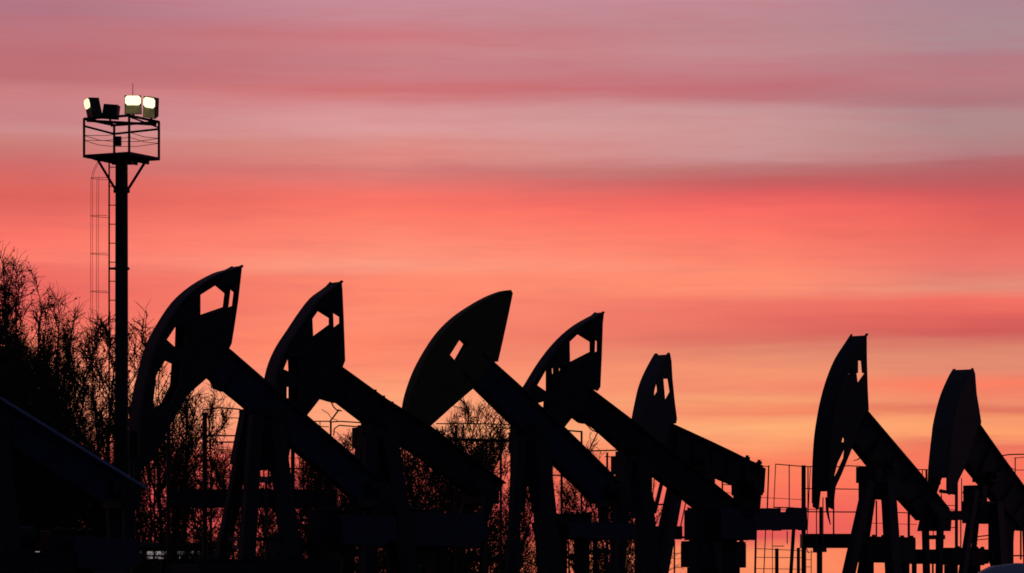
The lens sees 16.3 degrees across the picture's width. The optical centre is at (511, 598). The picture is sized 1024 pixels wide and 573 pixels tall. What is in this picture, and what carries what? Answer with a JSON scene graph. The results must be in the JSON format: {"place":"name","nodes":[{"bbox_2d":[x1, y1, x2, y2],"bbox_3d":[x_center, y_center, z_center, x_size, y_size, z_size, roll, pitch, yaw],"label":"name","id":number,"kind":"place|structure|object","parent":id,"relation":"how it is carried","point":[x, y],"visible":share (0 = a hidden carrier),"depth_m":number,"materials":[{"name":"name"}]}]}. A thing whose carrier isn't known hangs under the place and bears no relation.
{"place":"outdoors","nodes":[
{"label":"outdoors","id":0,"kind":"place"},
{"bbox_2d":[154,407,338,572],"bbox_3d":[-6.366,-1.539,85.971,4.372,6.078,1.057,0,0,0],"label":"service platform","id":1,"kind":"structure","parent":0,"point":[204,498],"depth_m":85.49,"materials":[{"name":"paint"}]},
{"bbox_2d":[353,556,358,572],"bbox_3d":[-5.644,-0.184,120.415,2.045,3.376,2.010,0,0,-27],"label":"wild shrub","id":2,"kind":"object","parent":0,"point":[355,569],"visible":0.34,"depth_m":120.17,"materials":[{"name":"black plant"}]},
{"bbox_2d":[356,547,420,572],"bbox_3d":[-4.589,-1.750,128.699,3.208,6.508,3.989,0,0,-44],"label":"bare tree","id":3,"kind":"object","parent":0,"point":[382,554],"visible":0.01,"depth_m":128.70,"materials":[{"name":"black plant"}]},
{"bbox_2d":[0,0,1023,572],"label":"sky","id":4,"kind":"structure","parent":0,"point":[742,190],"materials":[{"name":"pink"}]},
{"bbox_2d":[567,554,573,560],"bbox_3d":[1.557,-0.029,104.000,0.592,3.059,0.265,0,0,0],"label":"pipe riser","id":5,"kind":"object","parent":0,"point":[570,557],"visible":0.33,"depth_m":103.94,"materials":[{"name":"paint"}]},
{"bbox_2d":[552,430,616,572],"bbox_3d":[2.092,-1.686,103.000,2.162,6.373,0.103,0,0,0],"label":"service platform","id":6,"kind":"structure","parent":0,"point":[561,492],"depth_m":102.98,"materials":[{"name":"paint"}]},
{"bbox_2d":[629,479,727,572],"bbox_3d":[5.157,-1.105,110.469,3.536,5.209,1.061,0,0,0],"label":"service platform","id":7,"kind":"structure","parent":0,"point":[678,535],"depth_m":109.98,"materials":[{"name":"paint"}]},
{"bbox_2d":[912,558,916,572],"bbox_3d":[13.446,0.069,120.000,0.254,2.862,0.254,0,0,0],"label":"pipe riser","id":8,"kind":"object","parent":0,"point":[913,567],"visible":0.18,"depth_m":119.94,"materials":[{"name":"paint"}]},
{"label":"ground","id":9,"kind":"structure","parent":0,"visible":0},
{"bbox_2d":[0,253,14,323],"bbox_3d":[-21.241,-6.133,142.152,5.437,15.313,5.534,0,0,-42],"label":"twiggy tree","id":10,"kind":"object","parent":9,"relation":"on","point":[2,276],"visible":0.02,"depth_m":142.35,"materials":[{"name":"black plant"}]},
{"bbox_2d":[0,241,41,572],"bbox_3d":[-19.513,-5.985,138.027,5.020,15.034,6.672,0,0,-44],"label":"twiggy tree","id":11,"kind":"object","parent":9,"relation":"on","point":[3,291],"visible":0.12,"depth_m":135.65,"materials":[{"name":"black plant"}]},
{"bbox_2d":[3,249,46,344],"bbox_3d":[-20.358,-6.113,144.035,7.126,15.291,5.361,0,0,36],"label":"twiggy tree","id":12,"kind":"object","parent":9,"relation":"on","point":[17,294],"visible":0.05,"depth_m":141.51,"materials":[{"name":"black plant"}]},
{"bbox_2d":[1,260,64,419],"bbox_3d":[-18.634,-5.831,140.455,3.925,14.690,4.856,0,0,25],"label":"twiggy tree","id":13,"kind":"object","parent":9,"relation":"on","point":[39,324],"visible":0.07,"depth_m":139.79,"materials":[{"name":"black plant"}]},
{"bbox_2d":[0,271,69,407],"bbox_3d":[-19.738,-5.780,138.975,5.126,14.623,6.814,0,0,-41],"label":"twiggy tree","id":14,"kind":"object","parent":9,"relation":"on","point":[41,353],"visible":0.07,"depth_m":140.19,"materials":[{"name":"black plant"}]},
{"bbox_2d":[0,334,77,572],"bbox_3d":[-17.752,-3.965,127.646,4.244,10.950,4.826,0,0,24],"label":"leafy tree","id":15,"kind":"object","parent":9,"relation":"on","point":[16,372],"visible":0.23,"depth_m":127.42,"materials":[{"name":"black plant"}]},
{"bbox_2d":[0,291,87,515],"bbox_3d":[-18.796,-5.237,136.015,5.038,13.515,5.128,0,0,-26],"label":"twiggy tree","id":16,"kind":"object","parent":9,"relation":"on","point":[66,339],"visible":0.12,"depth_m":135.66,"materials":[{"name":"black plant"}]},
{"bbox_2d":[0,282,107,530],"bbox_3d":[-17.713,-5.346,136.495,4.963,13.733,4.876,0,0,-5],"label":"twiggy tree","id":17,"kind":"object","parent":9,"relation":"on","point":[58,349],"visible":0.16,"depth_m":136.46,"materials":[{"name":"black plant"}]},
{"bbox_2d":[27,290,80,376],"bbox_3d":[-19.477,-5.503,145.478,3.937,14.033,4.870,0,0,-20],"label":"twiggy tree","id":18,"kind":"object","parent":9,"relation":"on","point":[47,327],"visible":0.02,"depth_m":145.02,"materials":[{"name":"black plant"}]},
{"bbox_2d":[30,297,89,431],"bbox_3d":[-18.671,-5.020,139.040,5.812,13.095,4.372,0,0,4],"label":"twiggy tree","id":19,"kind":"object","parent":9,"relation":"on","point":[70,336],"visible":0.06,"depth_m":137.75,"materials":[{"name":"black plant"}]},
{"bbox_2d":[19,308,114,434],"bbox_3d":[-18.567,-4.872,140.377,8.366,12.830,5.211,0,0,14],"label":"bare tree","id":20,"kind":"object","parent":9,"relation":"on","point":[95,347],"visible":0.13,"depth_m":138.88,"materials":[{"name":"black plant"}]},
{"bbox_2d":[15,356,120,542],"bbox_3d":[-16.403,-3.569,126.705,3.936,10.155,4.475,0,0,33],"label":"leafy tree","id":21,"kind":"object","parent":9,"relation":"on","point":[54,406],"visible":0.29,"depth_m":126.44,"materials":[{"name":"black plant"}]},
{"bbox_2d":[0,396,147,572],"bbox_3d":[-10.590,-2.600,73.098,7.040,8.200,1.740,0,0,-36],"label":"pump jack","id":22,"kind":"object","parent":9,"relation":"on","point":[55,454],"visible":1,"depth_m":73.78,"materials":[{"name":"metal"}]},
{"bbox_2d":[34,372,117,533],"bbox_3d":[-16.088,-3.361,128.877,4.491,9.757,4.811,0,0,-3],"label":"leafy tree","id":23,"kind":"object","parent":9,"relation":"on","point":[97,419],"visible":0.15,"depth_m":129.50,"materials":[{"name":"black plant"}]},
{"bbox_2d":[40,311,136,524],"bbox_3d":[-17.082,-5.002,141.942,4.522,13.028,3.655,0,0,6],"label":"twiggy tree","id":24,"kind":"object","parent":9,"relation":"on","point":[102,391],"visible":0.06,"depth_m":141.99,"materials":[{"name":"black plant"}]},
{"bbox_2d":[66,431,122,536],"bbox_3d":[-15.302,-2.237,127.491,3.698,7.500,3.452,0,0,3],"label":"leafy tree","id":25,"kind":"object","parent":9,"relation":"on","point":[99,518],"visible":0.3,"depth_m":127.05,"materials":[{"name":"black plant"}]},
{"bbox_2d":[41,313,178,527],"bbox_3d":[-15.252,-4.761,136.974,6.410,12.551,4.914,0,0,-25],"label":"bare tree","id":26,"kind":"object","parent":9,"relation":"on","point":[104,334],"visible":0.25,"depth_m":136.45,"materials":[{"name":"black plant"}]},
{"bbox_2d":[68,329,163,542],"bbox_3d":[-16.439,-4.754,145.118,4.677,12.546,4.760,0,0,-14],"label":"twiggy tree","id":27,"kind":"object","parent":9,"relation":"on","point":[94,389],"visible":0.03,"depth_m":145.26,"materials":[{"name":"black plant"}]},
{"bbox_2d":[75,399,162,541],"bbox_3d":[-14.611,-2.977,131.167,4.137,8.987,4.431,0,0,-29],"label":"leafy tree","id":28,"kind":"object","parent":9,"relation":"on","point":[113,443],"visible":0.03,"depth_m":131.69,"materials":[{"name":"black plant"}]},
{"bbox_2d":[83,88,159,536],"bbox_3d":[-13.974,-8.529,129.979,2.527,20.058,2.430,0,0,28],"label":"floodlight mast","id":29,"kind":"object","parent":9,"relation":"on","point":[121,161],"visible":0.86,"depth_m":129.89,"materials":[{"name":"metal"}]},
{"bbox_2d":[18,543,237,572],"bbox_3d":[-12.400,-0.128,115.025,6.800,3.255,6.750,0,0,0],"label":"site cabin","id":30,"kind":"object","parent":9,"relation":"on","point":[150,546],"visible":0.07,"depth_m":112.00,"materials":[{"name":"black"}]},
{"bbox_2d":[145,549,170,560],"bbox_3d":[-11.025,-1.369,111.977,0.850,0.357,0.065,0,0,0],"label":"window","id":31,"kind":"structure","parent":30,"relation":"in","point":[150,551],"depth_m":112.00,"materials":[{"name":"grey glass"}]},
{"bbox_2d":[111,447,160,542],"bbox_3d":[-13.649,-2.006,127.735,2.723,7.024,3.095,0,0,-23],"label":"leafy tree","id":32,"kind":"object","parent":9,"relation":"on","point":[142,495],"visible":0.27,"depth_m":127.55,"materials":[{"name":"black plant"}]},
{"bbox_2d":[121,534,161,572],"bbox_3d":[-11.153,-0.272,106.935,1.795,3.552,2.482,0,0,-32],"label":"wild shrub","id":33,"kind":"object","parent":9,"relation":"on","point":[144,569],"visible":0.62,"depth_m":106.61,"materials":[{"name":"black plant"}]},
{"bbox_2d":[151,530,183,572],"bbox_3d":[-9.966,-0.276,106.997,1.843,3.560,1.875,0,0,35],"label":"wild shrub","id":34,"kind":"object","parent":9,"relation":"on","point":[173,556],"visible":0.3,"depth_m":106.68,"materials":[{"name":"black plant"}]},
{"bbox_2d":[110,299,232,540],"bbox_3d":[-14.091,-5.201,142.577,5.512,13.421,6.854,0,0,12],"label":"bare tree","id":35,"kind":"object","parent":9,"relation":"on","point":[160,370],"visible":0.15,"depth_m":142.54,"materials":[{"name":"black plant"}]},
{"bbox_2d":[135,387,212,542],"bbox_3d":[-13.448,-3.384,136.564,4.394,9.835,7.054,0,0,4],"label":"bare tree","id":36,"kind":"object","parent":9,"relation":"on","point":[149,478],"visible":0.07,"depth_m":136.37,"materials":[{"name":"black plant"}]},
{"bbox_2d":[155,529,199,561],"bbox_3d":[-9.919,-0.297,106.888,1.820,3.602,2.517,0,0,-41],"label":"wild shrub","id":37,"kind":"object","parent":9,"relation":"on","point":[182,556],"visible":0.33,"depth_m":106.65,"materials":[{"name":"black plant"}]},
{"bbox_2d":[152,525,216,569],"bbox_3d":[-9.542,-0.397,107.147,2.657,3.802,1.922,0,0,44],"label":"wild shrub","id":38,"kind":"object","parent":9,"relation":"on","point":[191,553],"visible":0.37,"depth_m":107.22,"materials":[{"name":"black plant"}]},
{"bbox_2d":[138,421,237,552],"bbox_3d":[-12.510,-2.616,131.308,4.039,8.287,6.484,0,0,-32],"label":"bare tree","id":39,"kind":"object","parent":9,"relation":"on","point":[175,520],"visible":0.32,"depth_m":130.84,"materials":[{"name":"black plant"}]},
{"bbox_2d":[158,519,217,571],"bbox_3d":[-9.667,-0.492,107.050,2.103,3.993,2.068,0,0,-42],"label":"wild shrub","id":40,"kind":"object","parent":9,"relation":"on","point":[196,546],"visible":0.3,"depth_m":106.78,"materials":[{"name":"black plant"}]},
{"bbox_2d":[144,382,260,543],"bbox_3d":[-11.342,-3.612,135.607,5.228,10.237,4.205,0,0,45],"label":"bare tree","id":41,"kind":"object","parent":9,"relation":"on","point":[210,418],"visible":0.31,"depth_m":135.18,"materials":[{"name":"black plant"}]},
{"bbox_2d":[139,377,267,542],"bbox_3d":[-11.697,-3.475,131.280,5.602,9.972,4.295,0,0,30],"label":"bare tree","id":42,"kind":"object","parent":9,"relation":"on","point":[185,410],"visible":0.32,"depth_m":130.98,"materials":[{"name":"black plant"}]},
{"bbox_2d":[156,438,260,558],"bbox_3d":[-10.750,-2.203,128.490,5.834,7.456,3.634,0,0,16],"label":"bare tree","id":43,"kind":"object","parent":9,"relation":"on","point":[216,467],"visible":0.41,"depth_m":128.91,"materials":[{"name":"black plant"}]},
{"bbox_2d":[212,455,274,558],"bbox_3d":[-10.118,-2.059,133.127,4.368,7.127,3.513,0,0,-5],"label":"bare tree","id":44,"kind":"object","parent":9,"relation":"on","point":[240,508],"visible":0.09,"depth_m":133.08,"materials":[{"name":"black plant"}]},
{"bbox_2d":[237,470,276,558],"bbox_3d":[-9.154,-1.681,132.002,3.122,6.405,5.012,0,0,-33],"label":"bare tree","id":45,"kind":"object","parent":9,"relation":"on","point":[270,520],"visible":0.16,"depth_m":131.71,"materials":[{"name":"black plant"}]},
{"bbox_2d":[238,530,277,558],"bbox_3d":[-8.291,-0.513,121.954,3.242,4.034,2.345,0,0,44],"label":"wild shrub","id":46,"kind":"object","parent":9,"relation":"on","point":[260,551],"visible":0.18,"depth_m":121.91,"materials":[{"name":"black plant"}]},
{"bbox_2d":[128,265,397,572],"bbox_3d":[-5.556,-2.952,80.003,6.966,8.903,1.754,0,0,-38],"label":"pump jack","id":47,"kind":"object","parent":9,"relation":"on","point":[274,426],"visible":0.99,"depth_m":79.47,"materials":[{"name":"metal"}]},
{"bbox_2d":[234,430,354,558],"bbox_3d":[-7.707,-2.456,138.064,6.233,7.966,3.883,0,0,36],"label":"bare tree","id":48,"kind":"object","parent":9,"relation":"on","point":[346,442],"visible":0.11,"depth_m":136.60,"materials":[{"name":"black plant"}]},
{"bbox_2d":[236,451,352,558],"bbox_3d":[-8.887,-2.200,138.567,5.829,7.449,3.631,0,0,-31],"label":"bare tree","id":49,"kind":"object","parent":9,"relation":"on","point":[271,485],"visible":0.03,"depth_m":138.34,"materials":[{"name":"black plant"}]},
{"bbox_2d":[268,459,347,558],"bbox_3d":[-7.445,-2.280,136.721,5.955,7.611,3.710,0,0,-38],"label":"bare tree","id":50,"kind":"object","parent":9,"relation":"on","point":[305,471],"visible":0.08,"depth_m":136.52,"materials":[{"name":"black plant"}]},
{"bbox_2d":[295,471,329,556],"bbox_3d":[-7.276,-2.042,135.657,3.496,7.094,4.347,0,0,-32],"label":"bare tree","id":51,"kind":"object","parent":9,"relation":"on","point":[317,479],"visible":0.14,"depth_m":135.34,"materials":[{"name":"black plant"}]},
{"bbox_2d":[296,429,354,557],"bbox_3d":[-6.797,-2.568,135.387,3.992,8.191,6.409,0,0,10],"label":"bare tree","id":52,"kind":"object","parent":9,"relation":"on","point":[299,485],"visible":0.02,"depth_m":134.88,"materials":[{"name":"black plant"}]},
{"bbox_2d":[300,479,358,571],"bbox_3d":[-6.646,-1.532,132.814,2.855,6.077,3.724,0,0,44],"label":"bare tree","id":53,"kind":"object","parent":9,"relation":"on","point":[347,498],"visible":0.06,"depth_m":133.07,"materials":[{"name":"black plant"}]},
{"bbox_2d":[315,409,360,558],"bbox_3d":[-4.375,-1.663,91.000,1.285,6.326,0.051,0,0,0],"label":"utility pole","id":54,"kind":"structure","parent":9,"relation":"on","point":[331,421],"depth_m":90.98,"materials":[{"name":"metal"}]},
{"bbox_2d":[321,487,385,568],"bbox_3d":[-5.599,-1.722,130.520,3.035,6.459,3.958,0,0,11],"label":"bare tree","id":55,"kind":"object","parent":9,"relation":"on","point":[342,505],"visible":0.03,"depth_m":130.34,"materials":[{"name":"black plant"}]},
{"bbox_2d":[308,448,415,572],"bbox_3d":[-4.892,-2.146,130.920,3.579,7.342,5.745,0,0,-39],"label":"bare tree","id":56,"kind":"object","parent":9,"relation":"on","point":[379,547],"visible":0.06,"depth_m":130.04,"materials":[{"name":"black plant"}]},
{"bbox_2d":[304,425,453,565],"bbox_3d":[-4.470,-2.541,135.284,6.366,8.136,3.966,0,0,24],"label":"bare tree","id":57,"kind":"object","parent":9,"relation":"on","point":[417,463],"visible":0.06,"depth_m":133.84,"materials":[{"name":"black plant"}]},
{"bbox_2d":[260,280,505,572],"bbox_3d":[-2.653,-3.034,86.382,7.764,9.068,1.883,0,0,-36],"label":"pump jack","id":58,"kind":"object","parent":9,"relation":"on","point":[382,433],"visible":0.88,"depth_m":85.60,"materials":[{"name":"metal"}]},
{"bbox_2d":[378,447,459,571],"bbox_3d":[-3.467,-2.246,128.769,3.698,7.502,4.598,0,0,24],"label":"bare tree","id":59,"kind":"object","parent":9,"relation":"on","point":[409,466],"visible":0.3,"depth_m":128.69,"materials":[{"name":"black plant"}]},
{"bbox_2d":[405,450,476,567],"bbox_3d":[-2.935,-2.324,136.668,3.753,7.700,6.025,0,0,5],"label":"bare tree","id":60,"kind":"object","parent":9,"relation":"on","point":[422,485],"visible":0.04,"depth_m":135.54,"materials":[{"name":"black plant"}]},
{"bbox_2d":[385,421,509,571],"bbox_3d":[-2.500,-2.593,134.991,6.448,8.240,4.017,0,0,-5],"label":"bare tree","id":61,"kind":"object","parent":9,"relation":"on","point":[503,447],"visible":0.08,"depth_m":134.52,"materials":[{"name":"black plant"}]},
{"bbox_2d":[410,459,491,571],"bbox_3d":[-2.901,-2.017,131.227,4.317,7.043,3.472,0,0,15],"label":"bare tree","id":62,"kind":"object","parent":9,"relation":"on","point":[416,476],"visible":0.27,"depth_m":131.37,"materials":[{"name":"black plant"}]},
{"bbox_2d":[423,547,478,572],"bbox_3d":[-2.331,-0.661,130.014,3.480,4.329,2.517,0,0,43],"label":"wild shrub","id":63,"kind":"object","parent":9,"relation":"on","point":[449,554],"visible":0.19,"depth_m":129.50,"materials":[{"name":"black plant"}]},
{"bbox_2d":[414,426,489,572],"bbox_3d":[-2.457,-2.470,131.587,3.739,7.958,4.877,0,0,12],"label":"bare tree","id":64,"kind":"object","parent":9,"relation":"on","point":[465,447],"visible":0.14,"depth_m":131.02,"materials":[{"name":"black plant"}]},
{"bbox_2d":[407,428,496,566],"bbox_3d":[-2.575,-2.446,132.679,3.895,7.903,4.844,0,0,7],"label":"bare tree","id":65,"kind":"object","parent":9,"relation":"on","point":[434,473],"visible":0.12,"depth_m":132.51,"materials":[{"name":"black plant"}]},
{"bbox_2d":[412,422,507,572],"bbox_3d":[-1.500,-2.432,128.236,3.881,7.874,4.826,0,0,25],"label":"bare tree","id":66,"kind":"object","parent":9,"relation":"on","point":[481,459],"visible":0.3,"depth_m":128.08,"materials":[{"name":"black plant"}]},
{"bbox_2d":[424,395,509,572],"bbox_3d":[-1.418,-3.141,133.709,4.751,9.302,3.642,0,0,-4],"label":"bare tree","id":67,"kind":"object","parent":9,"relation":"on","point":[467,409],"visible":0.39,"depth_m":133.33,"materials":[{"name":"black plant"}]},
{"bbox_2d":[461,548,479,572],"bbox_3d":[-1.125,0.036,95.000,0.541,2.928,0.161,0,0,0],"label":"pipe riser","id":68,"kind":"object","parent":9,"relation":"on","point":[475,557],"visible":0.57,"depth_m":94.96,"materials":[{"name":"paint"}]},
{"bbox_2d":[436,423,508,572],"bbox_3d":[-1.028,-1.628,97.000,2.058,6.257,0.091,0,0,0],"label":"service platform","id":69,"kind":"structure","parent":9,"relation":"on","point":[456,439],"depth_m":96.97,"materials":[{"name":"paint"}]},
{"bbox_2d":[419,418,530,572],"bbox_3d":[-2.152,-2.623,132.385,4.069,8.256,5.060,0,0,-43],"label":"bare tree","id":70,"kind":"object","parent":9,"relation":"on","point":[460,503],"visible":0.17,"depth_m":132.12,"materials":[{"name":"black plant"}]},
{"bbox_2d":[447,410,528,570],"bbox_3d":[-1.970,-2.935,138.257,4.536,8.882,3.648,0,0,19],"label":"bare tree","id":71,"kind":"object","parent":9,"relation":"on","point":[457,445],"visible":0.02,"depth_m":138.56,"materials":[{"name":"black plant"}]},
{"bbox_2d":[480,547,499,572],"bbox_3d":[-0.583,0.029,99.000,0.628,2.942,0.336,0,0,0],"label":"pipe riser","id":72,"kind":"object","parent":9,"relation":"on","point":[496,558],"visible":0.7,"depth_m":98.94,"materials":[{"name":"paint"}]},
{"bbox_2d":[459,407,532,572],"bbox_3d":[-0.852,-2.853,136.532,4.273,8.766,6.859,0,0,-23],"label":"bare tree","id":73,"kind":"object","parent":9,"relation":"on","point":[501,421],"visible":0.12,"depth_m":135.54,"materials":[{"name":"black plant"}]},
{"bbox_2d":[472,518,536,572],"bbox_3d":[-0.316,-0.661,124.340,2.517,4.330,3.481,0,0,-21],"label":"wild shrub","id":74,"kind":"object","parent":9,"relation":"on","point":[497,568],"visible":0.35,"depth_m":124.05,"materials":[{"name":"black plant"}]},
{"bbox_2d":[473,480,535,572],"bbox_3d":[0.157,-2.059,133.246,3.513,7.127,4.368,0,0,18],"label":"bare tree","id":75,"kind":"object","parent":9,"relation":"on","point":[523,517],"visible":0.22,"depth_m":133.01,"materials":[{"name":"black plant"}]},
{"bbox_2d":[469,467,559,572],"bbox_3d":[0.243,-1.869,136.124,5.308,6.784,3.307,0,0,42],"label":"bare tree","id":76,"kind":"object","parent":9,"relation":"on","point":[504,536],"visible":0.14,"depth_m":135.85,"materials":[{"name":"black plant"}]},
{"bbox_2d":[402,290,634,572],"bbox_3d":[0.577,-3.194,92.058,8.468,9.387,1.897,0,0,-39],"label":"pump jack","id":77,"kind":"object","parent":9,"relation":"on","point":[542,441],"visible":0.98,"depth_m":91.38,"materials":[{"name":"black metal"}]},
{"bbox_2d":[520,520,567,572],"bbox_3d":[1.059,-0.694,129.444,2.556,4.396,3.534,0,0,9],"label":"wild shrub","id":78,"kind":"object","parent":9,"relation":"on","point":[528,528],"visible":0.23,"depth_m":129.43,"materials":[{"name":"black plant"}]},
{"bbox_2d":[557,481,598,572],"bbox_3d":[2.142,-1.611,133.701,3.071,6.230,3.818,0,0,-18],"label":"bare tree","id":79,"kind":"object","parent":9,"relation":"on","point":[572,500],"visible":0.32,"depth_m":133.38,"materials":[{"name":"black plant"}]},
{"bbox_2d":[554,472,609,572],"bbox_3d":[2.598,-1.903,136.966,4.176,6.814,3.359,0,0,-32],"label":"bare tree","id":80,"kind":"object","parent":9,"relation":"on","point":[575,493],"visible":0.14,"depth_m":136.97,"materials":[{"name":"black plant"}]},
{"bbox_2d":[556,427,607,572],"bbox_3d":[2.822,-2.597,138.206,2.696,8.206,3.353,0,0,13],"label":"bare tree","id":81,"kind":"object","parent":9,"relation":"on","point":[592,448],"visible":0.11,"depth_m":138.26,"materials":[{"name":"black plant"}]},
{"bbox_2d":[591,540,609,572],"bbox_3d":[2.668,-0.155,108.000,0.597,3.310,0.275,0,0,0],"label":"pipe riser","id":82,"kind":"object","parent":9,"relation":"on","point":[594,569],"visible":0.59,"depth_m":107.94,"materials":[{"name":"paint"}]},
{"bbox_2d":[590,540,632,572],"bbox_3d":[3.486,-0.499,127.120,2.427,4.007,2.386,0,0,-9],"label":"wild shrub","id":83,"kind":"object","parent":9,"relation":"on","point":[601,561],"visible":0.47,"depth_m":126.87,"materials":[{"name":"black plant"}]},
{"bbox_2d":[592,510,634,572],"bbox_3d":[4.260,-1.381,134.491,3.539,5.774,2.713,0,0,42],"label":"bare tree","id":84,"kind":"object","parent":9,"relation":"on","point":[610,541],"visible":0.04,"depth_m":134.57,"materials":[{"name":"black plant"}]},
{"bbox_2d":[586,475,680,572],"bbox_3d":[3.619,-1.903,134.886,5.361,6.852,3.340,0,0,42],"label":"bare tree","id":85,"kind":"object","parent":9,"relation":"on","point":[603,542],"visible":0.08,"depth_m":134.69,"materials":[{"name":"black plant"}]},
{"bbox_2d":[518,311,755,572],"bbox_3d":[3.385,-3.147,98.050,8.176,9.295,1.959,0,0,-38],"label":"pump jack","id":86,"kind":"object","parent":9,"relation":"on","point":[641,458],"visible":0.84,"depth_m":97.46,"materials":[{"name":"metal"}]},
{"bbox_2d":[609,467,680,572],"bbox_3d":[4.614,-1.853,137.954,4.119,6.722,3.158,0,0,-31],"label":"bare tree","id":87,"kind":"object","parent":9,"relation":"on","point":[659,514],"visible":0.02,"depth_m":138.06,"materials":[{"name":"black plant"}]},
{"bbox_2d":[608,507,685,572],"bbox_3d":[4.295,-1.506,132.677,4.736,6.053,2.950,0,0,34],"label":"bare tree","id":88,"kind":"object","parent":9,"relation":"on","point":[629,540],"visible":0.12,"depth_m":132.73,"materials":[{"name":"black plant"}]},
{"bbox_2d":[630,353,807,572],"bbox_3d":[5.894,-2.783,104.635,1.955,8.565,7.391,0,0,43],"label":"pump jack","id":89,"kind":"object","parent":9,"relation":"on","point":[655,415],"visible":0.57,"depth_m":103.81,"materials":[{"name":"grey paint"}]},
{"bbox_2d":[800,534,850,572],"bbox_3d":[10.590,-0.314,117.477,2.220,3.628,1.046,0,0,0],"label":"service platform","id":90,"kind":"structure","parent":9,"relation":"on","point":[830,540],"depth_m":117.00,"materials":[{"name":"paint"}]},
{"bbox_2d":[754,464,916,572],"bbox_3d":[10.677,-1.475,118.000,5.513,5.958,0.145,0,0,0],"label":"guard rail","id":91,"kind":"object","parent":9,"relation":"on","point":[802,499],"visible":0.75,"depth_m":117.98,"materials":[{"name":"metal"}]},
{"bbox_2d":[812,333,969,572],"bbox_3d":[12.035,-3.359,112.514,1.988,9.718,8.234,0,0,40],"label":"pump jack","id":92,"kind":"object","parent":9,"relation":"on","point":[889,475],"visible":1,"depth_m":111.00,"materials":[{"name":"metal"}]},
{"bbox_2d":[910,469,988,563],"bbox_3d":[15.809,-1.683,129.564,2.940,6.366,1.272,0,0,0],"label":"guard rail","id":93,"kind":"object","parent":9,"relation":"on","point":[919,555],"visible":0.32,"depth_m":128.98,"materials":[{"name":"metal"}]},
{"bbox_2d":[928,368,1023,572],"bbox_3d":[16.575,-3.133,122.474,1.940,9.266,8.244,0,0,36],"label":"pump jack","id":94,"kind":"object","parent":9,"relation":"on","point":[961,440],"visible":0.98,"depth_m":120.69,"materials":[{"name":"grey paint"}]},
{"bbox_2d":[978,563,1023,572],"bbox_3d":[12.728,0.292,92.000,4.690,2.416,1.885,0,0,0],"label":"parked van","id":95,"kind":"object","parent":9,"relation":"on","point":[1012,568],"visible":1,"depth_m":91.32,"materials":[{"name":"paint"}]},
{"bbox_2d":[1003,454,1023,562],"bbox_3d":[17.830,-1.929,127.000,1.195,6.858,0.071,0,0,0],"label":"guard rail","id":96,"kind":"object","parent":9,"relation":"on","point":[1020,555],"visible":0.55,"depth_m":126.98,"materials":[{"name":"metal"}]}
]}

